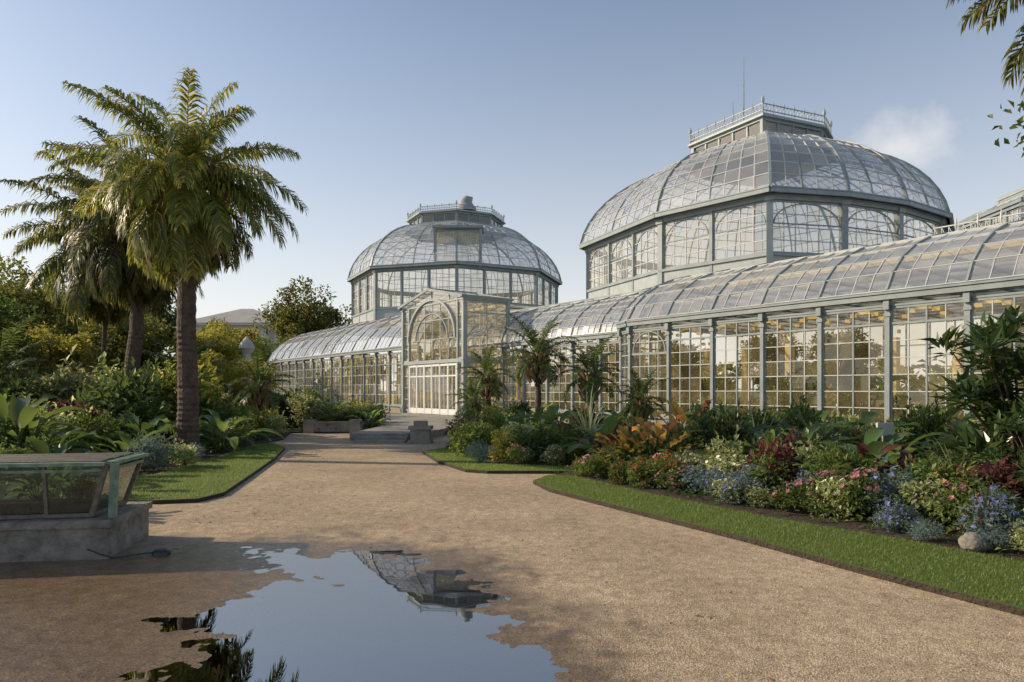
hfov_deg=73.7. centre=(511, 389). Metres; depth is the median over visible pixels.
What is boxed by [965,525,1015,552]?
shrub
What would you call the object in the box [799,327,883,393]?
broadleaf tree
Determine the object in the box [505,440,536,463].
flowering plant
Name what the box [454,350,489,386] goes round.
broadleaf tree
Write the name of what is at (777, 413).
broad leaf plant
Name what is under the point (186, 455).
shrub
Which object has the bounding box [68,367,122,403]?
shrub
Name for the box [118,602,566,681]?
puddle
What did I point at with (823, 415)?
broad leaf plant
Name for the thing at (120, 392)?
shrub
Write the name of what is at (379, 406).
shrub
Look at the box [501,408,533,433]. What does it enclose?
shrub
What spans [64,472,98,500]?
shrub
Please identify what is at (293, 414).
shrub
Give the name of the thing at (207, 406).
shrub
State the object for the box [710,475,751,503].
flowering plant
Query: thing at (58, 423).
broad leaf plant
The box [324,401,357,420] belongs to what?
shrub
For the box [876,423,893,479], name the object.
plant label sign
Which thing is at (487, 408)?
shrub
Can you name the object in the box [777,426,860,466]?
broad leaf plant
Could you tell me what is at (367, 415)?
broad leaf plant
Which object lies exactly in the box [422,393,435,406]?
shrub
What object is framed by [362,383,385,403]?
shrub
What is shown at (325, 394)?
shrub
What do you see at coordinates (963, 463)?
strap leaf plant
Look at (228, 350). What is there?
broadleaf tree
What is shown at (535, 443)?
shrub
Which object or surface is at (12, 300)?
broadleaf tree
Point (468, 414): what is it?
shrub
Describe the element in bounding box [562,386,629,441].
strap leaf plant
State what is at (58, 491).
broad leaf plant
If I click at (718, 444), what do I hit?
shrub
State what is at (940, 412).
broad leaf plant
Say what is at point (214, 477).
lawn
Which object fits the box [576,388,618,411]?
shrub
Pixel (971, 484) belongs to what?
flowering plant
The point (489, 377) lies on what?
palm tree
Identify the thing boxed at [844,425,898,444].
shrub
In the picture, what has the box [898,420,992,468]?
broad leaf plant
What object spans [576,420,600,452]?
shrub
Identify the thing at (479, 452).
shrub
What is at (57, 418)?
shrub
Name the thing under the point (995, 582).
lawn
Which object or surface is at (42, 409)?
shrub
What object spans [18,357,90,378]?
shrub
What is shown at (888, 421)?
shrub
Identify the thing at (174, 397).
shrub
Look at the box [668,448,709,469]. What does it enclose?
flowering plant
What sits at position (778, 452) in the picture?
shrub
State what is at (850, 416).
shrub
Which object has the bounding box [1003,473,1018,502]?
broad leaf plant
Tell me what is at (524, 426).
shrub
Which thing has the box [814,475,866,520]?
flowering plant
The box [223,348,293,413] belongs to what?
palm tree
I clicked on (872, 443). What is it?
broad leaf plant
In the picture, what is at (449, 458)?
lawn
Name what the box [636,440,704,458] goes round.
broad leaf plant
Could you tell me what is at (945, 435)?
broad leaf plant
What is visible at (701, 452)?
broad leaf plant
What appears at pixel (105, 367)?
shrub
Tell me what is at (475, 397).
palm tree
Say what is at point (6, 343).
palm tree
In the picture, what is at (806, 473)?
flowering plant
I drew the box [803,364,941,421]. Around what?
broad leaf plant
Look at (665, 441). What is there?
shrub
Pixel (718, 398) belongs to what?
strap leaf plant
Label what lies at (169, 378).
shrub
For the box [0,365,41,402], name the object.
shrub
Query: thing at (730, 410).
cycad
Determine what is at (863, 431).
strap leaf plant
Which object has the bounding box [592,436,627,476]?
flowering plant
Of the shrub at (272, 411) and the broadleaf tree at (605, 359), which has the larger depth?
the broadleaf tree at (605, 359)
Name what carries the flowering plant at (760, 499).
on the planting bed at (790, 514)
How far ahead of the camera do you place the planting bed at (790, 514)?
8.86 m
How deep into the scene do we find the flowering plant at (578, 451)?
14.86 m
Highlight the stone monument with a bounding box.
[229,337,254,404]
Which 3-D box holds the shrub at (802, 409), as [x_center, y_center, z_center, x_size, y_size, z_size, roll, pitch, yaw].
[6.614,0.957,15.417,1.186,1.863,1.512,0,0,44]
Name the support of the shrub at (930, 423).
on the planting bed at (790, 514)
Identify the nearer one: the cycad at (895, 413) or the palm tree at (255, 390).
the cycad at (895, 413)
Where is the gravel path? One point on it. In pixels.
(88, 621)
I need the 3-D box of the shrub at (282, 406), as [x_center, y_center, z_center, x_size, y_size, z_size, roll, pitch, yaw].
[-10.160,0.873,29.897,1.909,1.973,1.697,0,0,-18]
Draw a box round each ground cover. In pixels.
[23,419,387,481]
[446,421,1019,555]
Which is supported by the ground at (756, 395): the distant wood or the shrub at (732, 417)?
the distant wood
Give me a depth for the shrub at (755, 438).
13.51 m
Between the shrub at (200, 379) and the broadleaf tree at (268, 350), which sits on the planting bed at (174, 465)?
the shrub at (200, 379)
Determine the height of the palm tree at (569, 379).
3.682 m
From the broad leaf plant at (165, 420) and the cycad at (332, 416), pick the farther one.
the cycad at (332, 416)
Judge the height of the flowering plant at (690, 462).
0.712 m
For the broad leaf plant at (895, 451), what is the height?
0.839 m
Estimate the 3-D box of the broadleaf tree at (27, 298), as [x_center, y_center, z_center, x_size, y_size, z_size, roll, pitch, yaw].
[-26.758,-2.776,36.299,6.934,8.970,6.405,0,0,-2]
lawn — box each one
[0,443,284,503]
[422,448,573,473]
[533,474,1023,616]
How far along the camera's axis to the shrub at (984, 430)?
15.46 m
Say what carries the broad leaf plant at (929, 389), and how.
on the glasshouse
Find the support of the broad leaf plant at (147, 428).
on the planting bed at (174, 465)
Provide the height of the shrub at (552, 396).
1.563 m
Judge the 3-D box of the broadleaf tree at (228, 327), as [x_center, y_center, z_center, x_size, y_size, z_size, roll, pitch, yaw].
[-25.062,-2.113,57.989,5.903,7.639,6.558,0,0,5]
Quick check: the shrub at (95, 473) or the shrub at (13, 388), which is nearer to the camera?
the shrub at (95, 473)
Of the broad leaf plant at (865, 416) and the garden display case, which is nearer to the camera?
the garden display case
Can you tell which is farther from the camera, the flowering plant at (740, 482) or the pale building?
the pale building
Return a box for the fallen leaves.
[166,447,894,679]
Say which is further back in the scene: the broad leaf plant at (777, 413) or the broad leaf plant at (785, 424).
the broad leaf plant at (777, 413)
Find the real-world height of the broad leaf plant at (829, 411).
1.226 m
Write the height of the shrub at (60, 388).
3.077 m
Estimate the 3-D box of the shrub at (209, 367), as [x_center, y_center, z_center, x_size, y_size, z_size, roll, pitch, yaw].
[-10.491,0.347,20.822,3.274,3.257,2.904,0,0,-17]
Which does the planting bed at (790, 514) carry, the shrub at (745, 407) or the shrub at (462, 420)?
the shrub at (462, 420)
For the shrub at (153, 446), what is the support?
on the planting bed at (174, 465)
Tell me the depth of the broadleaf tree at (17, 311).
25.05 m
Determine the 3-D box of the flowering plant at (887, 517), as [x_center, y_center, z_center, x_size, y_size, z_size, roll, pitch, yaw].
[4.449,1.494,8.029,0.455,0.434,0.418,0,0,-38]
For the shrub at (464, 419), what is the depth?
18.13 m
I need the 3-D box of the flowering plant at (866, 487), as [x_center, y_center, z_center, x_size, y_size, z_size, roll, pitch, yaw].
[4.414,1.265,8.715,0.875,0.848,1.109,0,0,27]
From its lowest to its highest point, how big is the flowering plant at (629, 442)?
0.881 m
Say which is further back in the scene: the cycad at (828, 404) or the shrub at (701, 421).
the cycad at (828, 404)
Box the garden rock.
[958,531,992,551]
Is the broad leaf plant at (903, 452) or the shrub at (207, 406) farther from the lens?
the shrub at (207, 406)
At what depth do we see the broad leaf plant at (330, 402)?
30.10 m
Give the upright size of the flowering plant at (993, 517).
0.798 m
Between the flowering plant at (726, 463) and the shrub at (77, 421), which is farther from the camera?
the shrub at (77, 421)
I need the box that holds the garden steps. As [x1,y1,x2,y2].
[354,433,409,442]
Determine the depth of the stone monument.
34.75 m
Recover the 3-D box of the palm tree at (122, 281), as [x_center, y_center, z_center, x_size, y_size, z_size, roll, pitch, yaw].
[-11.298,-2.971,20.908,5.980,9.385,6.266,0,0,19]
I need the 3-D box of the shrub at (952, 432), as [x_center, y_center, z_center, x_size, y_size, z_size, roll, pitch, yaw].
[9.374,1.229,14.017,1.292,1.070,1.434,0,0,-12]
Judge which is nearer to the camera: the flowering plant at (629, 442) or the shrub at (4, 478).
the shrub at (4, 478)
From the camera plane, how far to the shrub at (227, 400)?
38.73 m
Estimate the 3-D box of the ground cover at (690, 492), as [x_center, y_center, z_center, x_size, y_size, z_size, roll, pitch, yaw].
[3.064,1.519,19.969,13.079,0.314,25.274,0,0,-36]
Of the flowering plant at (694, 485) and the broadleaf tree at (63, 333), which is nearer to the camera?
the flowering plant at (694, 485)
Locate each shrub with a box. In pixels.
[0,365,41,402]
[0,401,59,452]
[0,437,38,494]
[3,388,47,409]
[6,404,53,435]
[14,344,107,415]
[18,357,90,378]
[20,355,119,402]
[23,425,77,469]
[31,401,49,416]
[42,395,92,449]
[49,397,110,425]
[53,402,120,452]
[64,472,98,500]
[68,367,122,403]
[69,356,177,439]
[84,446,109,476]
[85,406,141,452]
[91,351,115,380]
[100,389,176,439]
[116,393,176,439]
[123,428,181,470]
[125,350,225,441]
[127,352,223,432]
[132,368,202,440]
[157,365,216,397]
[164,393,229,439]
[164,438,201,466]
[183,440,206,458]
[204,397,254,431]
[217,398,262,424]
[217,420,253,444]
[218,393,232,404]
[220,397,232,405]
[256,405,285,433]
[267,387,292,423]
[268,410,287,436]
[284,382,323,427]
[285,394,311,426]
[291,380,330,418]
[317,401,336,420]
[320,388,344,401]
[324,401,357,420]
[347,395,376,409]
[347,402,381,422]
[348,383,372,402]
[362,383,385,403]
[363,400,391,423]
[394,393,414,403]
[422,381,454,404]
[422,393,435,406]
[444,415,481,442]
[445,412,489,448]
[447,414,498,456]
[452,403,480,422]
[464,437,497,463]
[476,405,503,428]
[477,406,510,445]
[479,399,512,422]
[486,425,521,460]
[497,406,517,421]
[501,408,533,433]
[501,412,542,443]
[503,422,559,461]
[506,398,531,417]
[527,394,562,408]
[529,404,563,432]
[545,418,599,461]
[555,413,602,438]
[564,406,608,425]
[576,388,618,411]
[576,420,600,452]
[591,421,636,455]
[600,409,634,426]
[620,422,654,451]
[624,447,651,466]
[643,451,674,481]
[648,423,689,446]
[672,373,738,412]
[676,401,754,456]
[684,396,746,451]
[693,381,739,411]
[700,436,741,455]
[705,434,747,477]
[706,424,760,469]
[735,402,797,431]
[737,440,799,496]
[738,394,781,416]
[742,444,795,493]
[749,424,758,446]
[753,412,783,424]
[755,364,831,415]
[755,426,811,463]
[779,392,827,435]
[779,421,839,449]
[789,428,838,478]
[802,436,870,483]
[802,477,831,515]
[819,409,853,436]
[827,404,859,426]
[839,414,917,468]
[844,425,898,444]
[872,416,912,443]
[884,446,975,513]
[886,463,953,527]
[893,392,959,456]
[901,426,967,459]
[904,513,945,541]
[907,387,963,420]
[919,305,1023,468]
[940,454,1023,508]
[943,429,958,440]
[944,473,1023,523]
[947,418,986,438]
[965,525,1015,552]
[967,398,999,432]
[978,397,1023,495]
[1003,509,1023,554]
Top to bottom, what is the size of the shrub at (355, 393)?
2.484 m
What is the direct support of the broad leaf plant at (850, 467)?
on the planting bed at (790, 514)
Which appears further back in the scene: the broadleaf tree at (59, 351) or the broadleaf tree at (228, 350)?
the broadleaf tree at (228, 350)
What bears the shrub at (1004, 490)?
on the planting bed at (790, 514)
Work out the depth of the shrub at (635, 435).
13.76 m
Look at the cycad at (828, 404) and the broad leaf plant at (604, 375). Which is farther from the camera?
the broad leaf plant at (604, 375)
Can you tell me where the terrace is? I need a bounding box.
[350,413,461,440]
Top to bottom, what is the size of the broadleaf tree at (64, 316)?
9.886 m
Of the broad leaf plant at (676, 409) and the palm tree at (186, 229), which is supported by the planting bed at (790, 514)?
the broad leaf plant at (676, 409)
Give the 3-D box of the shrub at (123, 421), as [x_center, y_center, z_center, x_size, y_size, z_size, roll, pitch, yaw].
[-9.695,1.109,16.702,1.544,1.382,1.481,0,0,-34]
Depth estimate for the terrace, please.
28.21 m
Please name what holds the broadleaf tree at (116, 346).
on the gravel path
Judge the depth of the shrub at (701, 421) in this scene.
12.60 m
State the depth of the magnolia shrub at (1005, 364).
9.70 m
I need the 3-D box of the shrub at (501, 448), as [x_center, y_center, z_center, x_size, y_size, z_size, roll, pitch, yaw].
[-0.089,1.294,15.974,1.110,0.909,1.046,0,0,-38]
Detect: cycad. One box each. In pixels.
[0,418,74,451]
[199,417,257,452]
[306,406,352,431]
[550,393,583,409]
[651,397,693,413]
[670,403,788,435]
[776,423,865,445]
[781,389,883,420]
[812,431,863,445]
[825,393,925,422]
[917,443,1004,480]
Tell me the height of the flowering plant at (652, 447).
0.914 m
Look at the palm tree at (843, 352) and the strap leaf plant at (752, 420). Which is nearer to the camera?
the strap leaf plant at (752, 420)
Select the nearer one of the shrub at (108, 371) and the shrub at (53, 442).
the shrub at (53, 442)
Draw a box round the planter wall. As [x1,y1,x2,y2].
[303,419,373,432]
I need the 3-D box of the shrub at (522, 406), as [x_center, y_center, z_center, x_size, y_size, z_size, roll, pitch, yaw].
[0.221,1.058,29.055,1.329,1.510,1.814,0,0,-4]
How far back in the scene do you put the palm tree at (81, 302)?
23.20 m
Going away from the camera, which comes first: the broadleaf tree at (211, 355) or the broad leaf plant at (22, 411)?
the broad leaf plant at (22, 411)
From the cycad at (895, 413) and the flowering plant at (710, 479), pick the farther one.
the cycad at (895, 413)
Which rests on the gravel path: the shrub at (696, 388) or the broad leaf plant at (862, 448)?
the shrub at (696, 388)
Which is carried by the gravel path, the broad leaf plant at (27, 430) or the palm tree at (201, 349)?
the palm tree at (201, 349)
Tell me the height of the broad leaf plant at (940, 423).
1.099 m
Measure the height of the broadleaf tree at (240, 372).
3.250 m
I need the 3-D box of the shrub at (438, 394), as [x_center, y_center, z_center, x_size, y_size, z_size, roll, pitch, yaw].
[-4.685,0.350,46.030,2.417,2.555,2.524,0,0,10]
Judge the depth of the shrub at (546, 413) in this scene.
23.41 m
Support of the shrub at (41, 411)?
on the planting bed at (174, 465)
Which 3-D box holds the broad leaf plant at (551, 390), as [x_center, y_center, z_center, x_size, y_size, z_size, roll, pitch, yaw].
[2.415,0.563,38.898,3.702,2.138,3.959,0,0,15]
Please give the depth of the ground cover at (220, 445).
17.75 m
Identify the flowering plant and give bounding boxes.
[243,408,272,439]
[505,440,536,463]
[529,421,562,452]
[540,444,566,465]
[567,433,591,462]
[570,454,587,476]
[576,450,608,477]
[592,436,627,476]
[605,437,636,454]
[606,456,631,484]
[607,456,628,479]
[625,455,657,488]
[636,435,665,457]
[647,446,673,476]
[647,452,688,488]
[653,448,684,478]
[654,459,696,491]
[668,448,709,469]
[673,452,710,485]
[677,462,717,492]
[696,463,737,498]
[700,454,748,479]
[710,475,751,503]
[715,465,753,504]
[731,460,781,492]
[743,484,772,508]
[746,432,800,476]
[767,470,825,512]
[785,465,822,503]
[802,462,880,516]
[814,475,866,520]
[822,457,894,518]
[856,456,933,519]
[871,498,910,531]
[881,499,920,532]
[923,461,1000,527]
[924,472,1014,531]
[953,477,1023,544]
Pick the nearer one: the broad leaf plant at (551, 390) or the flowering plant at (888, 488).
the flowering plant at (888, 488)
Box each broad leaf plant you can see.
[0,394,105,469]
[0,414,87,453]
[0,427,120,488]
[3,466,140,501]
[4,467,73,501]
[6,452,105,497]
[8,403,44,446]
[12,421,119,446]
[88,429,186,468]
[99,410,176,458]
[144,417,207,452]
[199,409,284,452]
[314,395,353,417]
[345,407,390,428]
[494,406,564,442]
[512,405,579,431]
[517,382,570,407]
[543,373,636,409]
[552,414,604,423]
[555,416,669,456]
[585,424,669,463]
[599,405,662,426]
[601,414,701,467]
[626,435,689,465]
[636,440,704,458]
[639,399,731,446]
[664,412,755,448]
[667,403,721,434]
[673,415,782,465]
[728,429,814,452]
[738,428,894,480]
[755,410,864,436]
[769,405,830,419]
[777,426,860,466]
[782,458,886,483]
[783,407,838,421]
[798,427,923,477]
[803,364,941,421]
[815,410,857,424]
[820,411,924,456]
[832,454,920,508]
[834,443,915,487]
[846,432,957,480]
[872,449,965,476]
[885,446,928,463]
[895,407,976,423]
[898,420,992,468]
[900,374,1023,412]
[903,394,981,427]
[910,417,954,435]
[913,425,974,461]
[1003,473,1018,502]
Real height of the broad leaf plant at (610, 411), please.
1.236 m
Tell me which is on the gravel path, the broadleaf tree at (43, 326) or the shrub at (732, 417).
the broadleaf tree at (43, 326)
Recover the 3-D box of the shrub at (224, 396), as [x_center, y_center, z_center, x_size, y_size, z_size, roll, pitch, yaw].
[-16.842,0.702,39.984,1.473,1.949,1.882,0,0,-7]
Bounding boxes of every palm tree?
[0,150,219,374]
[0,314,62,394]
[23,115,252,375]
[33,67,307,458]
[142,336,239,399]
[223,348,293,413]
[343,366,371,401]
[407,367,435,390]
[444,376,498,416]
[457,346,516,406]
[497,312,579,411]
[546,334,623,415]
[553,356,589,405]
[606,369,671,434]
[656,343,719,412]
[802,331,882,416]
[945,0,1023,101]
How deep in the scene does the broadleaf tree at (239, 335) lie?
44.15 m
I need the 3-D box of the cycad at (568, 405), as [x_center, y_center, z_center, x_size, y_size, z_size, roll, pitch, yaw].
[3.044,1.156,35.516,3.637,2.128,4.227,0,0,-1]
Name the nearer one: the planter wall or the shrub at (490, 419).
the shrub at (490, 419)
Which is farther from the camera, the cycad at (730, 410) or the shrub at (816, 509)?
the cycad at (730, 410)
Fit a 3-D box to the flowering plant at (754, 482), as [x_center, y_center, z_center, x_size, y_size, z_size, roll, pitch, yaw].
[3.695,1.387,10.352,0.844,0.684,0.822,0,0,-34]
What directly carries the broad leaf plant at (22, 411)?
on the planting bed at (174, 465)
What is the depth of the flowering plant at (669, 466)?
11.32 m
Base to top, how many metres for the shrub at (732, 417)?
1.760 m
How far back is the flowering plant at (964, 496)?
7.69 m
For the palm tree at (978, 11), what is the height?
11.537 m
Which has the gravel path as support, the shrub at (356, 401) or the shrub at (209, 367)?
the shrub at (356, 401)
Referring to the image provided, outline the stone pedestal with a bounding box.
[408,421,432,443]
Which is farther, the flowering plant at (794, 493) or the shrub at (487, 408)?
the shrub at (487, 408)
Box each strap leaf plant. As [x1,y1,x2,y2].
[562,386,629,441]
[695,382,743,412]
[731,400,791,446]
[825,410,871,443]
[921,434,987,478]
[993,475,1023,530]
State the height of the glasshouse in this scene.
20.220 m
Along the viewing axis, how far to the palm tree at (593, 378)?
23.79 m
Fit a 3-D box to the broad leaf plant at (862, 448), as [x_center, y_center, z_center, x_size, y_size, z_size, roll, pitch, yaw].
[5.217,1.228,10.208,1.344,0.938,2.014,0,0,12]
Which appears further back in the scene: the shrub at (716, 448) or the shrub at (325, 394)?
the shrub at (325, 394)
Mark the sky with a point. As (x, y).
(538, 112)
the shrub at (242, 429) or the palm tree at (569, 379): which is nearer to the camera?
the shrub at (242, 429)
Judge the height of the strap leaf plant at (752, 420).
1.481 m
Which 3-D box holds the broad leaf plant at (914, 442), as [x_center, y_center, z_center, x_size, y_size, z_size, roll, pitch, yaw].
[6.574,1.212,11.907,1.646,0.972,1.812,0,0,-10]
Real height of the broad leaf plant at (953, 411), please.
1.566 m
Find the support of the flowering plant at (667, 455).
on the planting bed at (790, 514)
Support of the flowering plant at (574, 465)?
on the planting bed at (790, 514)
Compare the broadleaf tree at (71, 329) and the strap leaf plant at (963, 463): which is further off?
the broadleaf tree at (71, 329)
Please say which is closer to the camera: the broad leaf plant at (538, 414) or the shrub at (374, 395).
the broad leaf plant at (538, 414)
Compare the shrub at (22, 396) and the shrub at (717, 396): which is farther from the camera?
the shrub at (717, 396)
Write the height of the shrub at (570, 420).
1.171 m
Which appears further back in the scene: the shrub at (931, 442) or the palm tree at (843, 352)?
the palm tree at (843, 352)
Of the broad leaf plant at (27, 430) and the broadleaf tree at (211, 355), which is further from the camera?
the broadleaf tree at (211, 355)
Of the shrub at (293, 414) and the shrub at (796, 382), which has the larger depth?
the shrub at (293, 414)
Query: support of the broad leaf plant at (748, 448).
on the planting bed at (790, 514)
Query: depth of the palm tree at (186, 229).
15.94 m
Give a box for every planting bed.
[3,423,380,487]
[445,430,1023,560]
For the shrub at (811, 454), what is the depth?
10.54 m
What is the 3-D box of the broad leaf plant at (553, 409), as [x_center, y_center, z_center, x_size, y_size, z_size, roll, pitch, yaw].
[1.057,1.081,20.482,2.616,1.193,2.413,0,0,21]
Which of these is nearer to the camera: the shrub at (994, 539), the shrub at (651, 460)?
the shrub at (994, 539)
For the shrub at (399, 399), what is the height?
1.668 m
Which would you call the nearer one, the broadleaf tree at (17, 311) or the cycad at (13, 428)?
the cycad at (13, 428)
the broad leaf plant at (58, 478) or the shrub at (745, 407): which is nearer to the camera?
the broad leaf plant at (58, 478)
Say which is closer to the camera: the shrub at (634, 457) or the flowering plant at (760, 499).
the flowering plant at (760, 499)
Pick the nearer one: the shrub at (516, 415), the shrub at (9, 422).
the shrub at (9, 422)
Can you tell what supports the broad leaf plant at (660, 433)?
on the planting bed at (790, 514)
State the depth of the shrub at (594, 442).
14.50 m
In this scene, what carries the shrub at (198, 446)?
on the planting bed at (174, 465)
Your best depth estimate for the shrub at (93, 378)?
21.37 m
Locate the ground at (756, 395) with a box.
[311,391,947,402]
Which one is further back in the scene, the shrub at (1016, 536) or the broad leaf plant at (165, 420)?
the broad leaf plant at (165, 420)
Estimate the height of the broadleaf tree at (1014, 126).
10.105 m
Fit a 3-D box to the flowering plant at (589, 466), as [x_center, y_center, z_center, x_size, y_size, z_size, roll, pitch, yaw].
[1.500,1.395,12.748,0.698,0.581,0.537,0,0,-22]
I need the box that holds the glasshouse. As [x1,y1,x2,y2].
[266,59,1023,430]
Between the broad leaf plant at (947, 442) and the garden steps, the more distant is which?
the garden steps
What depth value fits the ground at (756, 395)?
169.48 m
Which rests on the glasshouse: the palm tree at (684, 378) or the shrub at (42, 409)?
the palm tree at (684, 378)
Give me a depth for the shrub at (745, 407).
26.67 m
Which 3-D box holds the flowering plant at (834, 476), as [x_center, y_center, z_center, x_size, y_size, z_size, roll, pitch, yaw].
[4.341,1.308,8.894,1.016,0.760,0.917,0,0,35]
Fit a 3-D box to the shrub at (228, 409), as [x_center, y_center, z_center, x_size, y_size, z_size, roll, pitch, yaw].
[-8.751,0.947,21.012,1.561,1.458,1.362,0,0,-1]
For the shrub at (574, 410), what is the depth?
24.36 m
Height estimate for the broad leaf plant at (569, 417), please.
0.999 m
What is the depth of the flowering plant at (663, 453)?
12.04 m
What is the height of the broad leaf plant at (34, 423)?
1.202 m
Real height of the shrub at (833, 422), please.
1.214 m
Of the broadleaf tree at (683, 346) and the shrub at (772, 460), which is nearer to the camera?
the shrub at (772, 460)
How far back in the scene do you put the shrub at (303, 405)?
28.64 m
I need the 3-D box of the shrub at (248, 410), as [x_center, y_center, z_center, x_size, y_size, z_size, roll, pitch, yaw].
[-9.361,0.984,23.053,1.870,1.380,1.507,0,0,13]
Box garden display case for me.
[0,452,151,562]
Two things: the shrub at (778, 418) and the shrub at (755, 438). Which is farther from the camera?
the shrub at (778, 418)
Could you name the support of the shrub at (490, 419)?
on the planting bed at (790, 514)
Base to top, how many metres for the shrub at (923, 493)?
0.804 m
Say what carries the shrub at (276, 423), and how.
on the planting bed at (174, 465)
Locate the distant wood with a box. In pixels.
[75,349,951,398]
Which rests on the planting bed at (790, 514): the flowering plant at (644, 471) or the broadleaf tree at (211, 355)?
the flowering plant at (644, 471)
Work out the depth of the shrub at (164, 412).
18.72 m
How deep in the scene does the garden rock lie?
6.93 m
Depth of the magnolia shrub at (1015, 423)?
8.46 m
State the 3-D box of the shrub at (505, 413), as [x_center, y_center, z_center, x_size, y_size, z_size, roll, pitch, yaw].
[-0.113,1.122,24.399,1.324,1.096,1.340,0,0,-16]
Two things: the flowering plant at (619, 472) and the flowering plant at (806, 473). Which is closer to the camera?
the flowering plant at (806, 473)
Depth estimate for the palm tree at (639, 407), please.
22.59 m
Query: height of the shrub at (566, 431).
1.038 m
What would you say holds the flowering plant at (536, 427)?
on the planting bed at (790, 514)
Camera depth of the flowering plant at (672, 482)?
10.95 m
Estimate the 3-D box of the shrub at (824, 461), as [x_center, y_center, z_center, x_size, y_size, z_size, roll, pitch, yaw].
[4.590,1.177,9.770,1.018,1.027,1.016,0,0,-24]
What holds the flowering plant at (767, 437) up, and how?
on the planting bed at (790, 514)
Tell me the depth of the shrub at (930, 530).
7.43 m
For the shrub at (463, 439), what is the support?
on the lawn at (449, 458)
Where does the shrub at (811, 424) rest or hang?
on the planting bed at (790, 514)
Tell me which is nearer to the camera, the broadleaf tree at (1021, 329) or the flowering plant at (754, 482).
the flowering plant at (754, 482)
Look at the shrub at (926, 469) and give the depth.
8.56 m
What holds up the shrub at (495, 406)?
on the planting bed at (790, 514)
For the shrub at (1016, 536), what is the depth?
6.80 m
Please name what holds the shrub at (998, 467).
on the planting bed at (790, 514)
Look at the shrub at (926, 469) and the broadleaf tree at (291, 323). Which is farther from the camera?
the broadleaf tree at (291, 323)
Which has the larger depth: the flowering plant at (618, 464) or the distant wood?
the distant wood
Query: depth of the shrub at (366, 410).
28.54 m
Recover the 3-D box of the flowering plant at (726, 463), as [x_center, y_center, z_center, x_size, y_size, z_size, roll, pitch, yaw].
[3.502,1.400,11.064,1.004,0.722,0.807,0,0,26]
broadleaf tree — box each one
[0,254,79,330]
[0,291,47,367]
[0,294,29,356]
[8,321,75,367]
[16,325,100,374]
[33,284,97,376]
[43,311,66,335]
[52,296,176,368]
[77,310,175,370]
[164,347,234,394]
[166,326,245,389]
[196,320,254,354]
[198,320,268,394]
[199,316,261,394]
[226,357,281,402]
[251,275,357,395]
[252,334,280,363]
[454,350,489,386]
[596,343,647,396]
[646,338,705,399]
[734,330,807,396]
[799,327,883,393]
[974,320,1023,379]
[987,100,1023,157]
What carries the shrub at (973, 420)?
on the planting bed at (790, 514)
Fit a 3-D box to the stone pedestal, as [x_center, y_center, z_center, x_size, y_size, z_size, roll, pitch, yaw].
[-2.900,1.350,21.700,0.720,0.700,0.640,0,0,0]
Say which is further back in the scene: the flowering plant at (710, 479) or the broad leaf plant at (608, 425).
the broad leaf plant at (608, 425)
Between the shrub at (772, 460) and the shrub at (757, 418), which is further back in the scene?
the shrub at (757, 418)
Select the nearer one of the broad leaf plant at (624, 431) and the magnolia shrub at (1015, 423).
the magnolia shrub at (1015, 423)
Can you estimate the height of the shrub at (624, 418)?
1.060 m
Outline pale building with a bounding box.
[196,309,303,393]
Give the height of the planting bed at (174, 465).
0.080 m
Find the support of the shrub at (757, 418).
on the planting bed at (790, 514)
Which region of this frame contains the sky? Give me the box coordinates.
[0,0,1023,390]
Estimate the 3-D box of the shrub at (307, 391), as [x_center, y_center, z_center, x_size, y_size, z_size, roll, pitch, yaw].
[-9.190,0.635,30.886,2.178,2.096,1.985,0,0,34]
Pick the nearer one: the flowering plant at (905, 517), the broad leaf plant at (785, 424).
the flowering plant at (905, 517)
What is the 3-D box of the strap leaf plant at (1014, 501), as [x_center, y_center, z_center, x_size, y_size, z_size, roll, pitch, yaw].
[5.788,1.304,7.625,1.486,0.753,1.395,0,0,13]
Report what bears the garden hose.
on the gravel path
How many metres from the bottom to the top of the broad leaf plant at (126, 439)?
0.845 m
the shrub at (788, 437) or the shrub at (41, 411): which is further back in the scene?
the shrub at (41, 411)
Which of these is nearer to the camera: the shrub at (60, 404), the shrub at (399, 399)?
the shrub at (60, 404)
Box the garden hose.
[87,548,170,558]
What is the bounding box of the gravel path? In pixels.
[0,433,1023,681]
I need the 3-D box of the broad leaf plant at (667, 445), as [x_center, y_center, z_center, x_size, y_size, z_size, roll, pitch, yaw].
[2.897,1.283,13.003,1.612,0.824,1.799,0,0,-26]
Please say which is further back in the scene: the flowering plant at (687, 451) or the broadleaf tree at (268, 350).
the broadleaf tree at (268, 350)

